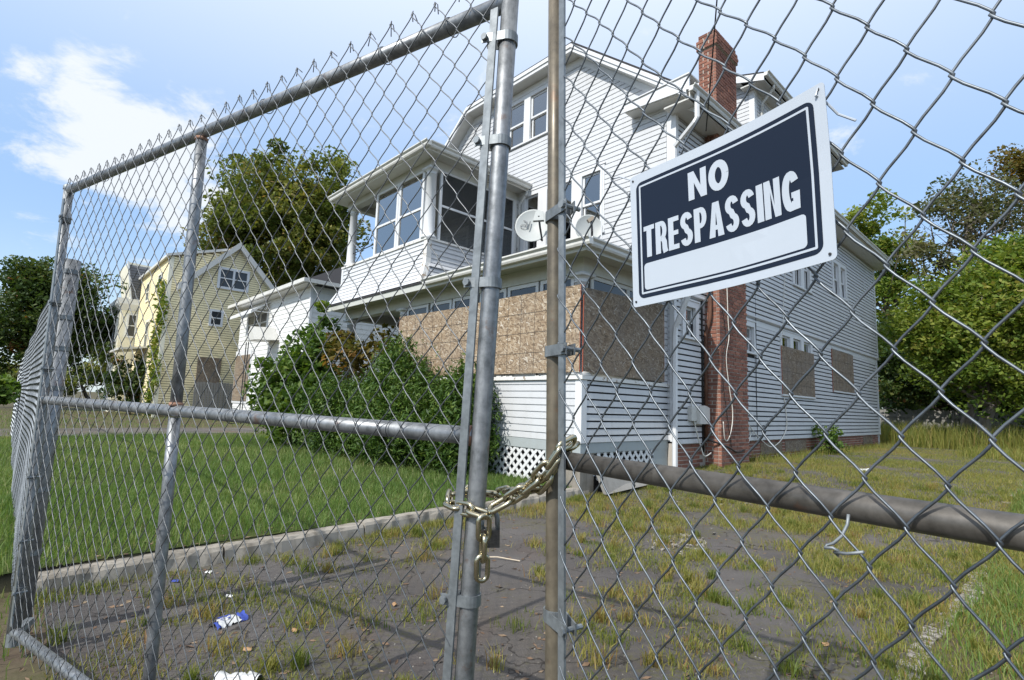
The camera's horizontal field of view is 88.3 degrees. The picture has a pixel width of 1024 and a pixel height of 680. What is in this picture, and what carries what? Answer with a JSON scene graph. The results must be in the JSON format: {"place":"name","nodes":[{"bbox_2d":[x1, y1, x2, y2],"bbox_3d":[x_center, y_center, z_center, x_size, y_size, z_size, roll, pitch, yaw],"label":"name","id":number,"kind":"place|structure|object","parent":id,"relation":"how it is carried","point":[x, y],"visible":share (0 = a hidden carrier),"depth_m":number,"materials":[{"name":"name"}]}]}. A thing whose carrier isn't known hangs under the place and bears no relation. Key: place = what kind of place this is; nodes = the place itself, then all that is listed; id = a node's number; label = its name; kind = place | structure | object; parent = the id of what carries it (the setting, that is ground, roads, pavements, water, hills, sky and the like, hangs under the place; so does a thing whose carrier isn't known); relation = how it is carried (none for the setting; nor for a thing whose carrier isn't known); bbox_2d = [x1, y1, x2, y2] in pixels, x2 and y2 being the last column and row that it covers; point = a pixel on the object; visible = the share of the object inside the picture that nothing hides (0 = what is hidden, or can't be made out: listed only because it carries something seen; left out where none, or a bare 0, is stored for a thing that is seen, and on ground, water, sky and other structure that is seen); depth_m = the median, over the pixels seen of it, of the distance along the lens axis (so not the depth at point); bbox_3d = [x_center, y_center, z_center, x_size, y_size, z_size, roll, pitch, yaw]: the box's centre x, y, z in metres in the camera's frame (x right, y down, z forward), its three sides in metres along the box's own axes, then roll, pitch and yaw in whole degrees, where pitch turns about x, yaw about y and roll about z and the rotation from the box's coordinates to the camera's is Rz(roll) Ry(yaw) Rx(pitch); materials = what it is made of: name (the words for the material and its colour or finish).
{"place":"outdoors","nodes":[
{"label":"outdoors","id":0,"kind":"place"},
{"bbox_2d":[0,428,303,435],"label":"neighbour driveway","id":1,"kind":"structure","parent":0,"point":[164,430],"depth_m":15.32,"materials":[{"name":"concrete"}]},
{"bbox_2d":[0,430,571,575],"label":"lawn","id":2,"kind":"structure","parent":0,"point":[250,534],"depth_m":6.15,"materials":[{"name":"plant"}]},
{"bbox_2d":[0,372,20,405],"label":"bush","id":3,"kind":"object","parent":2,"relation":"on","point":[9,386],"visible":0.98,"depth_m":8.99,"materials":[{"name":"green plant"}]},
{"bbox_2d":[242,329,343,444],"bbox_3d":[-5.055,1.155,12.392,2.183,2.838,3.577,8,-9,-40],"label":"leafy shrub","id":4,"kind":"object","parent":2,"relation":"on","point":[303,365],"visible":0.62,"depth_m":11.84,"materials":[{"name":"green plant"}]},
{"bbox_2d":[292,300,342,372],"bbox_3d":[-4.638,0.827,12.439,1.352,3.507,0.981,-5,-10,43],"label":"tall sapling","id":5,"kind":"object","parent":2,"relation":"on","point":[318,305],"visible":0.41,"depth_m":12.31,"materials":[{"name":"green plant"}]},
{"bbox_2d":[285,367,385,458],"bbox_3d":[-3.170,1.381,10.533,3.008,2.046,2.239,-5,-10,44],"label":"yew shrub","id":6,"kind":"object","parent":2,"relation":"on","point":[332,440],"visible":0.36,"depth_m":10.04,"materials":[{"name":"green plant"}]},
{"bbox_2d":[318,323,397,385],"bbox_3d":[-3.354,1.081,11.983,2.225,2.980,2.003,2,-7,0],"label":"maple sapling","id":7,"kind":"object","parent":2,"relation":"on","point":[351,349],"visible":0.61,"depth_m":11.69,"materials":[{"name":"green plant"}]},
{"bbox_2d":[336,330,458,469],"bbox_3d":[-1.895,1.015,9.253,2.248,2.538,2.926,5,-8,-25],"label":"yew shrub","id":8,"kind":"object","parent":2,"relation":"on","point":[415,388],"visible":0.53,"depth_m":8.91,"materials":[{"name":"green plant"}]},
{"bbox_2d":[418,353,503,474],"bbox_3d":[-0.790,1.196,8.360,1.442,2.025,1.559,2,-7,0],"label":"yew shrub","id":9,"kind":"object","parent":2,"relation":"on","point":[448,453],"visible":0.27,"depth_m":8.12,"materials":[{"name":"green plant"}]},
{"bbox_2d":[0,391,1023,679],"bbox_3d":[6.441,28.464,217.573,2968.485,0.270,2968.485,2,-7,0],"label":"ground","id":10,"kind":"structure","parent":0,"point":[16,665],"depth_m":3.08,"materials":[{"name":"soil"}]},
{"bbox_2d":[0,418,50,679],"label":"verge grass","id":11,"kind":"structure","parent":10,"relation":"on","point":[1,630],"depth_m":2.94,"materials":[{"name":"green plant"}]},
{"bbox_2d":[10,297,49,589],"bbox_3d":[-12.662,1.527,13.508,0.104,1.951,29.950,9,-10,-43],"label":"chain link fence","id":12,"kind":"object","parent":10,"relation":"on","point":[23,414],"visible":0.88,"depth_m":4.62,"materials":[{"name":"grey metal"}]},
{"bbox_2d":[5,258,81,641],"bbox_3d":[-2.339,0.563,2.633,0.095,1.975,0.094,2,-7,0],"label":"hinge post","id":13,"kind":"object","parent":10,"relation":"on","point":[54,426],"visible":0.46,"depth_m":2.63,"materials":[{"name":"grey metal"}]},
{"bbox_2d":[5,0,518,679],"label":"chain link gate","id":14,"kind":"structure","parent":13,"relation":"attached to","point":[465,598],"depth_m":1.56,"materials":[{"name":"metal"}]},
{"bbox_2d":[0,341,109,398],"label":"hedge tree","id":15,"kind":"object","parent":10,"relation":"on","point":[96,368],"visible":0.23,"depth_m":57.90,"materials":[{"name":"green plant"}]},
{"bbox_2d":[0,254,127,384],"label":"maple tree","id":16,"kind":"object","parent":10,"relation":"on","point":[25,298],"visible":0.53,"depth_m":29.16,"materials":[{"name":"green plant"}]},
{"bbox_2d":[95,354,146,413],"bbox_3d":[-19.664,2.276,27.116,3.007,3.285,2.703,-5,-10,45],"label":"round shrub","id":17,"kind":"object","parent":10,"relation":"on","point":[141,371],"visible":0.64,"depth_m":26.62,"materials":[{"name":"green plant"}]},
{"bbox_2d":[0,409,257,427],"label":"lawn grass","id":18,"kind":"structure","parent":10,"relation":"on","point":[83,415],"depth_m":19.91,"materials":[{"name":"green plant"}]},
{"bbox_2d":[102,242,274,417],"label":"yellow house","id":19,"kind":"structure","parent":10,"relation":"on","point":[237,291],"depth_m":26.52,"materials":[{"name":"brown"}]},
{"bbox_2d":[104,363,112,398],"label":"window","id":20,"kind":"structure","parent":19,"relation":"in","point":[111,363],"depth_m":30.27,"materials":[{"name":"white paint"}]},
{"bbox_2d":[111,313,118,342],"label":"window","id":21,"kind":"structure","parent":19,"relation":"in","point":[114,332],"depth_m":30.54,"materials":[{"name":"white paint"}]},
{"bbox_2d":[125,313,137,337],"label":"window","id":22,"kind":"structure","parent":19,"relation":"in","point":[132,329],"depth_m":30.16,"materials":[{"name":"white paint"}]},
{"bbox_2d":[143,319,150,345],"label":"window","id":23,"kind":"structure","parent":19,"relation":"in","point":[145,342],"depth_m":27.49,"materials":[{"name":"white"}]},
{"bbox_2d":[145,281,150,302],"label":"window","id":24,"kind":"structure","parent":19,"relation":"in","point":[148,289],"depth_m":28.64,"materials":[{"name":"white"}]},
{"bbox_2d":[140,279,168,415],"bbox_3d":[-16.799,0.302,24.854,0.858,6.512,1.750,9,-10,-43],"label":"climbing vine","id":25,"kind":"object","parent":19,"relation":"attached to","point":[154,342],"visible":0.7,"depth_m":24.71,"materials":[{"name":"green plant"}]},
{"bbox_2d":[156,272,162,295],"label":"window","id":26,"kind":"structure","parent":19,"relation":"in","point":[160,275],"depth_m":26.49,"materials":[{"name":"white"}]},
{"bbox_2d":[208,309,223,326],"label":"window","id":27,"kind":"structure","parent":19,"relation":"in","point":[219,320],"depth_m":26.34,"materials":[{"name":"white paint"}]},
{"bbox_2d":[216,267,249,292],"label":"window","id":28,"kind":"structure","parent":19,"relation":"in","point":[233,274],"depth_m":26.97,"materials":[{"name":"white paint"}]},
{"bbox_2d":[192,382,232,408],"bbox_3d":[-14.405,2.963,25.888,2.250,1.750,0.069,9,-10,-43],"label":"picket fence","id":29,"kind":"object","parent":10,"relation":"on","point":[214,388],"visible":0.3,"depth_m":25.71,"materials":[{"name":"grey wood"}]},
{"bbox_2d":[180,137,373,286],"bbox_3d":[-16.340,-4.279,37.386,14.268,19.223,12.302,2,-7,0],"label":"oak tree","id":30,"kind":"object","parent":10,"relation":"on","point":[330,259],"visible":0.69,"depth_m":35.55,"materials":[{"name":"green plant"}]},
{"bbox_2d":[36,487,589,597],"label":"curb","id":31,"kind":"structure","parent":10,"relation":"on","point":[314,537],"depth_m":3.93,"materials":[{"name":"grey concrete"}]},
{"bbox_2d":[228,266,398,423],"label":"white cottage","id":32,"kind":"structure","parent":10,"relation":"on","point":[308,297],"depth_m":21.07,"materials":[{"name":"paint"}]},
{"bbox_2d":[232,354,249,400],"bbox_3d":[-12.353,1.727,24.004,0.024,2.075,2.000,9,-10,-43],"label":"boarded door","id":33,"kind":"structure","parent":32,"relation":"in","point":[239,365],"depth_m":24.11,"materials":[{"name":"beige wood"}]},
{"bbox_2d":[246,310,268,335],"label":"window","id":34,"kind":"structure","parent":32,"relation":"in","point":[263,318],"depth_m":23.13,"materials":[{"name":"white paint"}]},
{"bbox_2d":[327,29,893,494],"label":"boarded house","id":35,"kind":"structure","parent":10,"relation":"on","point":[823,395],"depth_m":10.32,"materials":[{"name":"white wood"}]},
{"bbox_2d":[373,183,399,255],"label":"window","id":36,"kind":"structure","parent":35,"relation":"in","point":[385,228],"depth_m":11.68,"materials":[{"name":"white paint"}]},
{"bbox_2d":[396,171,426,247],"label":"window","id":37,"kind":"structure","parent":35,"relation":"in","point":[411,185],"depth_m":10.96,"materials":[{"name":"white paint"}]},
{"bbox_2d":[407,304,429,315],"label":"window","id":38,"kind":"structure","parent":35,"relation":"in","point":[420,309],"depth_m":10.63,"materials":[{"name":"white paint"}]},
{"bbox_2d":[430,299,452,377],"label":"window","id":39,"kind":"structure","parent":35,"relation":"in","point":[447,304],"depth_m":10.04,"materials":[{"name":"white paint"}]},
{"bbox_2d":[445,225,469,247],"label":"window","id":40,"kind":"structure","parent":35,"relation":"in","point":[465,229],"depth_m":13.62,"materials":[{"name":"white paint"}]},
{"bbox_2d":[453,295,469,308],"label":"window","id":41,"kind":"structure","parent":35,"relation":"in","point":[466,299],"depth_m":9.64,"materials":[{"name":"white paint"}]},
{"bbox_2d":[480,288,507,376],"bbox_3d":[-0.343,-0.107,8.926,0.030,1.479,0.680,9,-10,-43],"label":"window","id":42,"kind":"structure","parent":35,"relation":"in","point":[503,293],"depth_m":8.79,"materials":[{"name":"white paint"}]},
{"bbox_2d":[505,281,539,376],"bbox_3d":[0.159,-0.155,8.400,0.030,1.479,0.700,9,-10,-43],"label":"window","id":43,"kind":"structure","parent":35,"relation":"in","point":[534,287],"depth_m":8.41,"materials":[{"name":"white paint"}]},
{"bbox_2d":[509,81,547,151],"bbox_3d":[0.367,-5.168,12.311,0.140,1.245,1.540,9,-10,-43],"label":"window","id":44,"kind":"structure","parent":35,"relation":"in","point":[535,108],"depth_m":12.23,"materials":[{"name":"white paint"}]},
{"bbox_2d":[515,209,546,247],"bbox_3d":[0.481,-2.167,10.251,0.613,0.897,0.677,6,-8,-31],"label":"satellite dish","id":45,"kind":"object","parent":35,"relation":"on","point":[530,225],"visible":0.96,"depth_m":10.36,"materials":[{"name":"paint"}]},
{"bbox_2d":[538,276,574,375],"bbox_3d":[0.661,-0.204,7.871,0.030,1.479,0.680,9,-10,-43],"label":"window","id":46,"kind":"structure","parent":35,"relation":"in","point":[570,281],"depth_m":7.96,"materials":[{"name":"white paint"}]},
{"bbox_2d":[520,161,605,251],"bbox_3d":[1.037,-2.722,11.202,0.140,1.445,2.380,9,-10,-43],"label":"window","id":47,"kind":"structure","parent":35,"relation":"in","point":[537,197],"depth_m":10.85,"materials":[{"name":"white paint"}]},
{"bbox_2d":[575,215,602,237],"bbox_3d":[1.390,-1.867,9.098,0.573,0.637,0.400,8,-9,-41],"label":"satellite dish","id":48,"kind":"object","parent":35,"relation":"on","point":[583,223],"visible":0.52,"depth_m":9.14,"materials":[{"name":"paint"}]},
{"bbox_2d":[601,165,601,238],"bbox_3d":[1.531,-2.330,9.000,0.023,1.382,0.054,4,-7,-17],"label":"antenna pole","id":49,"kind":"object","parent":35,"relation":"on","point":[601,203],"visible":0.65,"depth_m":8.99,"materials":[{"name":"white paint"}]},
{"bbox_2d":[590,277,628,379],"bbox_3d":[1.473,-0.165,7.957,0.950,1.479,0.030,9,-10,-43],"label":"window","id":50,"kind":"structure","parent":35,"relation":"in","point":[597,283],"depth_m":7.94,"materials":[{"name":"paint"}]},
{"bbox_2d":[628,287,658,382],"bbox_3d":[2.133,-0.065,8.576,0.930,1.479,0.030,9,-10,-43],"label":"window","id":51,"kind":"structure","parent":35,"relation":"in","point":[630,288],"depth_m":8.41,"materials":[{"name":"paint"}]},
{"bbox_2d":[679,297,700,340],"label":"window","id":52,"kind":"structure","parent":35,"relation":"in","point":[692,304],"depth_m":9.40,"materials":[{"name":"white paint"}]},
{"bbox_2d":[705,0,717,130],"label":"overhead cable","id":53,"kind":"object","parent":35,"relation":"attached to","point":[711,64],"visible":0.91,"depth_m":8.05,"materials":[{"name":"black rubber"}]},
{"bbox_2d":[746,318,757,354],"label":"window","id":54,"kind":"structure","parent":35,"relation":"in","point":[751,330],"depth_m":11.14,"materials":[{"name":"white paint"}]},
{"bbox_2d":[779,328,815,398],"bbox_3d":[6.964,0.624,12.908,2.260,1.555,0.145,9,-10,-43],"label":"window","id":55,"kind":"structure","parent":35,"relation":"in","point":[790,339],"depth_m":12.80,"materials":[{"name":"white paint"}]},
{"bbox_2d":[791,266,813,294],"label":"window","id":56,"kind":"structure","parent":35,"relation":"in","point":[801,285],"depth_m":13.35,"materials":[{"name":"white paint"}]},
{"bbox_2d":[831,259,848,301],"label":"window","id":57,"kind":"structure","parent":35,"relation":"in","point":[839,274],"depth_m":15.63,"materials":[{"name":"white paint"}]},
{"bbox_2d":[830,347,854,394],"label":"window","id":58,"kind":"structure","parent":35,"relation":"in","point":[831,347],"depth_m":15.19,"materials":[{"name":"white paint"}]},
{"bbox_2d":[596,475,647,494],"bbox_3d":[1.734,2.064,7.729,1.450,0.240,0.260,9,-10,-43],"label":"loose plank","id":59,"kind":"object","parent":10,"relation":"on","point":[612,485],"visible":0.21,"depth_m":7.40,"materials":[{"name":"white wood"}]},
{"bbox_2d":[811,424,849,453],"bbox_3d":[7.931,2.530,13.143,0.897,0.823,0.769,2,-7,0],"label":"broadleaf weed","id":60,"kind":"object","parent":10,"relation":"on","point":[832,437],"visible":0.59,"depth_m":13.09,"materials":[{"name":"green plant"}]},
{"bbox_2d":[842,187,934,409],"bbox_3d":[18.753,-1.095,25.617,5.689,11.891,4.121,4,-7,-16],"label":"ash tree","id":61,"kind":"object","parent":10,"relation":"on","point":[888,285],"visible":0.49,"depth_m":25.51,"materials":[{"name":"green plant"}]},
{"bbox_2d":[879,392,1016,426],"bbox_3d":[29.630,3.612,33.738,14.605,5.384,6.453,2,-7,0],"label":"hedge tree","id":62,"kind":"object","parent":10,"relation":"on","point":[919,407],"depth_m":33.18,"materials":[{"name":"green plant"}]},
{"bbox_2d":[876,229,1023,443],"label":"maple tree","id":63,"kind":"object","parent":10,"relation":"on","point":[981,298],"visible":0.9,"depth_m":17.28,"materials":[{"name":"green plant"}]},
{"bbox_2d":[877,305,1023,434],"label":"elm tree","id":64,"kind":"object","parent":10,"relation":"on","point":[890,386],"visible":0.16,"depth_m":23.39,"materials":[{"name":"green plant"}]},
{"bbox_2d":[880,419,1023,450],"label":"tall weeds","id":65,"kind":"object","parent":10,"relation":"on","point":[937,436],"visible":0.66,"depth_m":17.75,"materials":[{"name":"green plant"}]},
{"bbox_2d":[880,409,1023,431],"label":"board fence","id":66,"kind":"object","parent":10,"relation":"on","point":[928,418],"visible":0.2,"depth_m":23.30,"materials":[{"name":"brown wood"}]},
{"bbox_2d":[892,155,1023,430],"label":"locust tree","id":67,"kind":"object","parent":10,"relation":"on","point":[980,208],"visible":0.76,"depth_m":20.86,"materials":[{"name":"green plant"}]},
{"bbox_2d":[895,478,1023,679],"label":"edging strip","id":68,"kind":"object","parent":10,"relation":"on","point":[911,653],"visible":0.22,"depth_m":2.95,"materials":[{"name":"grey concrete"}]},
{"bbox_2d":[953,443,1023,461],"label":"back grass","id":69,"kind":"structure","parent":10,"relation":"on","point":[1014,454],"depth_m":13.78,"materials":[{"name":"green plant"}]},
{"bbox_2d":[987,143,1023,259],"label":"tree","id":70,"kind":"object","parent":10,"relation":"on","point":[1018,162],"visible":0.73,"depth_m":24.10,"materials":[{"name":"green plant"}]},
{"bbox_2d":[0,0,1023,407],"label":"sky","id":71,"kind":"structure","parent":0,"point":[84,83],"materials":[{"name":"blue"}]},
{"bbox_2d":[44,447,1023,679],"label":"driveway","id":72,"kind":"structure","parent":0,"point":[520,650],"depth_m":3.09,"materials":[{"name":"grey asphalt"}]},
{"bbox_2d":[209,610,247,629],"bbox_3d":[-1.504,1.485,2.798,0.101,0.047,0.174,-2,-8,30],"label":"chip bag","id":73,"kind":"object","parent":72,"relation":"on","point":[242,614],"visible":0.9,"depth_m":2.79,"materials":[{"name":"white plastic"}]},
{"bbox_2d":[214,670,261,679],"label":"paper rag","id":74,"kind":"object","parent":72,"relation":"on","point":[220,675],"visible":0.85,"depth_m":2.19,"materials":[{"name":"white paper"}]},
{"bbox_2d":[35,492,613,614],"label":"curb grass","id":75,"kind":"structure","parent":72,"relation":"on","point":[405,529],"depth_m":4.81,"materials":[{"name":"green plant"}]},
{"bbox_2d":[46,454,820,642],"bbox_3d":[5.384,2.599,10.769,22.524,0.270,1.309,9,-10,-44],"label":"driveway edge","id":76,"kind":"object","parent":72,"relation":"on","point":[356,541],"visible":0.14,"depth_m":5.13,"materials":[{"name":"concrete"}]},
{"bbox_2d":[19,491,968,679],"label":"leaf litter","id":77,"kind":"object","parent":72,"relation":"on","point":[436,659],"visible":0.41,"depth_m":3.01,"materials":[{"name":"brown plant"}]},
{"bbox_2d":[39,493,964,679],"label":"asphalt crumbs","id":78,"kind":"object","parent":72,"relation":"on","point":[512,602],"visible":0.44,"depth_m":3.36,"materials":[{"name":"grey asphalt"}]},
{"bbox_2d":[489,556,519,561],"bbox_3d":[-0.085,1.698,4.102,0.303,0.021,0.010,0,-7,14],"label":"stick","id":79,"kind":"object","parent":72,"relation":"on","point":[503,558],"visible":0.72,"depth_m":4.10,"materials":[{"name":"white wood"}]},
{"bbox_2d":[20,443,1023,679],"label":"driveway weeds","id":80,"kind":"object","parent":72,"relation":"on","point":[814,463],"visible":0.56,"depth_m":4.24,"materials":[{"name":"green plant"}]},
{"bbox_2d":[35,461,1023,679],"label":"grass tufts","id":81,"kind":"object","parent":72,"relation":"on","point":[300,658],"visible":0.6,"depth_m":3.41,"materials":[{"name":"green plant"}]},
{"bbox_2d":[129,550,991,675],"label":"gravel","id":82,"kind":"structure","parent":72,"relation":"on","point":[523,610],"depth_m":2.79,"materials":[{"name":"grey gravel"}]},
{"bbox_2d":[647,496,751,554],"bbox_3d":[2.430,1.983,6.333,4.279,0.202,1.563,9,-10,-43],"label":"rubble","id":83,"kind":"object","parent":72,"relation":"on","point":[690,545],"visible":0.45,"depth_m":4.82,"materials":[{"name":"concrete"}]},
{"bbox_2d":[749,440,894,463],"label":"wall weeds","id":84,"kind":"object","parent":72,"relation":"on","point":[866,446],"depth_m":12.57,"materials":[{"name":"green plant"}]},
{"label":"side lot","id":85,"kind":"structure","parent":0,"visible":0},
{"bbox_2d":[543,0,1023,679],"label":"chain link gate","id":86,"kind":"structure","parent":85,"relation":"on","point":[993,528],"depth_m":0.75,"materials":[{"name":"grey metal"}]},
{"bbox_2d":[442,434,579,582],"bbox_3d":[-0.020,0.352,1.132,0.337,0.314,0.138,-3,-9,34],"label":"steel chain","id":87,"kind":"object","parent":86,"relation":"attached to","point":[519,492],"visible":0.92,"depth_m":1.08,"materials":[{"name":"silver metal"}]},
{"bbox_2d":[481,508,499,547],"bbox_3d":[-0.047,0.399,1.127,0.045,0.085,0.025,2,-7,0],"label":"padlock","id":88,"kind":"object","parent":87,"relation":"hanging from","point":[493,541],"visible":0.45,"depth_m":1.11,"materials":[{"name":"metal"}]},
{"bbox_2d":[614,82,856,306],"bbox_3d":[0.295,-0.196,0.813,0.039,0.263,0.420,7,-9,-34],"label":"warning sign","id":89,"kind":"object","parent":86,"relation":"attached to","point":[751,201],"visible":1,"depth_m":0.76,"materials":[{"name":"black"}]},
{"bbox_2d":[906,481,1023,679],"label":"side grass","id":90,"kind":"structure","parent":85,"relation":"on","point":[1001,582],"depth_m":3.12,"materials":[{"name":"green plant"}]}
]}

